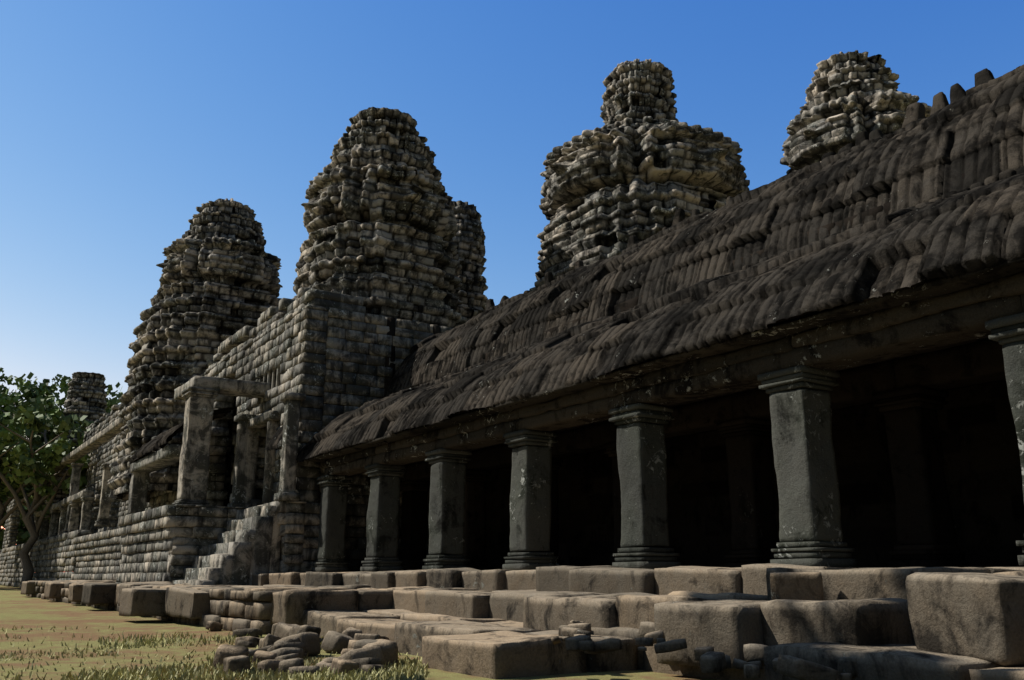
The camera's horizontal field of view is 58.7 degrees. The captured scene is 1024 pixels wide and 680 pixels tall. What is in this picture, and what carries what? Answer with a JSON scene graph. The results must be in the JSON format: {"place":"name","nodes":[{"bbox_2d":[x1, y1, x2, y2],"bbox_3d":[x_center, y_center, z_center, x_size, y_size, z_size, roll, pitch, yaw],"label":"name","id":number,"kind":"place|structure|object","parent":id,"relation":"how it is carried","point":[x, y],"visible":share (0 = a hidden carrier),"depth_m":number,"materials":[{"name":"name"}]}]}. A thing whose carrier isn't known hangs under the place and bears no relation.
{"place":"outdoors","nodes":[
{"label":"outdoors","id":0,"kind":"place"},
{"bbox_2d":[0,585,717,679],"bbox_3d":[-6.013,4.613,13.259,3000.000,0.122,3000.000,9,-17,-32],"label":"ground","id":1,"kind":"structure","parent":0,"point":[18,608],"depth_m":15.70,"materials":[{"name":"beige soil"}]},
{"bbox_2d":[0,367,122,588],"bbox_3d":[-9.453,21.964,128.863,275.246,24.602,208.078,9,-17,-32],"label":"tree","id":2,"kind":"object","parent":1,"relation":"on","point":[31,411],"depth_m":80.75,"materials":[{"name":"green plant"}]},
{"bbox_2d":[0,625,429,679],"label":"grass","id":3,"kind":"structure","parent":1,"relation":"on","point":[410,667],"depth_m":10.76,"materials":[{"name":"green plant"}]},
{"bbox_2d":[21,563,1023,679],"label":"terraces","id":4,"kind":"object","parent":1,"relation":"on","point":[770,621],"visible":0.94,"depth_m":11.29,"materials":[{"name":"stone"}]},
{"bbox_2d":[0,287,452,586],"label":"stone wall","id":5,"kind":"structure","parent":4,"relation":"on","point":[318,355],"depth_m":36.06,"materials":[{"name":"grey stone"}]},
{"bbox_2d":[46,372,107,504],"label":"corner tower","id":6,"kind":"structure","parent":5,"relation":"on","point":[87,395],"depth_m":87.26,"materials":[{"name":"stone"}]},
{"bbox_2d":[129,407,282,463],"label":"pavilion roof","id":7,"kind":"structure","parent":5,"relation":"on","point":[160,441],"depth_m":39.90,"materials":[{"name":"grey stone"}]},
{"bbox_2d":[107,50,931,502],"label":"stone towers","id":8,"kind":"structure","parent":5,"relation":"on","point":[393,230],"depth_m":42.47,"materials":[{"name":"stone"}]},
{"bbox_2d":[312,312,1023,571],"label":"columns","id":9,"kind":"structure","parent":4,"relation":"on","point":[810,531],"depth_m":18.56,"materials":[{"name":"grey stone"}]},
{"bbox_2d":[305,257,1023,475],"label":"entablature","id":10,"kind":"structure","parent":9,"relation":"on","point":[937,313],"depth_m":16.17,"materials":[{"name":"grey stone"}]},
{"bbox_2d":[296,64,1023,461],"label":"gallery roof","id":11,"kind":"structure","parent":10,"relation":"on","point":[944,218],"depth_m":19.24,"materials":[{"name":"grey stone"}]},
{"bbox_2d":[0,0,1023,528],"label":"sky","id":12,"kind":"structure","parent":0,"point":[120,119],"materials":[{"name":"blue"}]},
{"bbox_2d":[327,567,1023,572],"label":"gallery floor","id":13,"kind":"structure","parent":0,"point":[1017,568],"depth_m":11.92,"materials":[{"name":"stone"}]},
{"bbox_2d":[352,151,1023,570],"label":"interior wall","id":14,"kind":"structure","parent":13,"relation":"on","point":[928,463],"depth_m":20.57,"materials":[{"name":"stone"}]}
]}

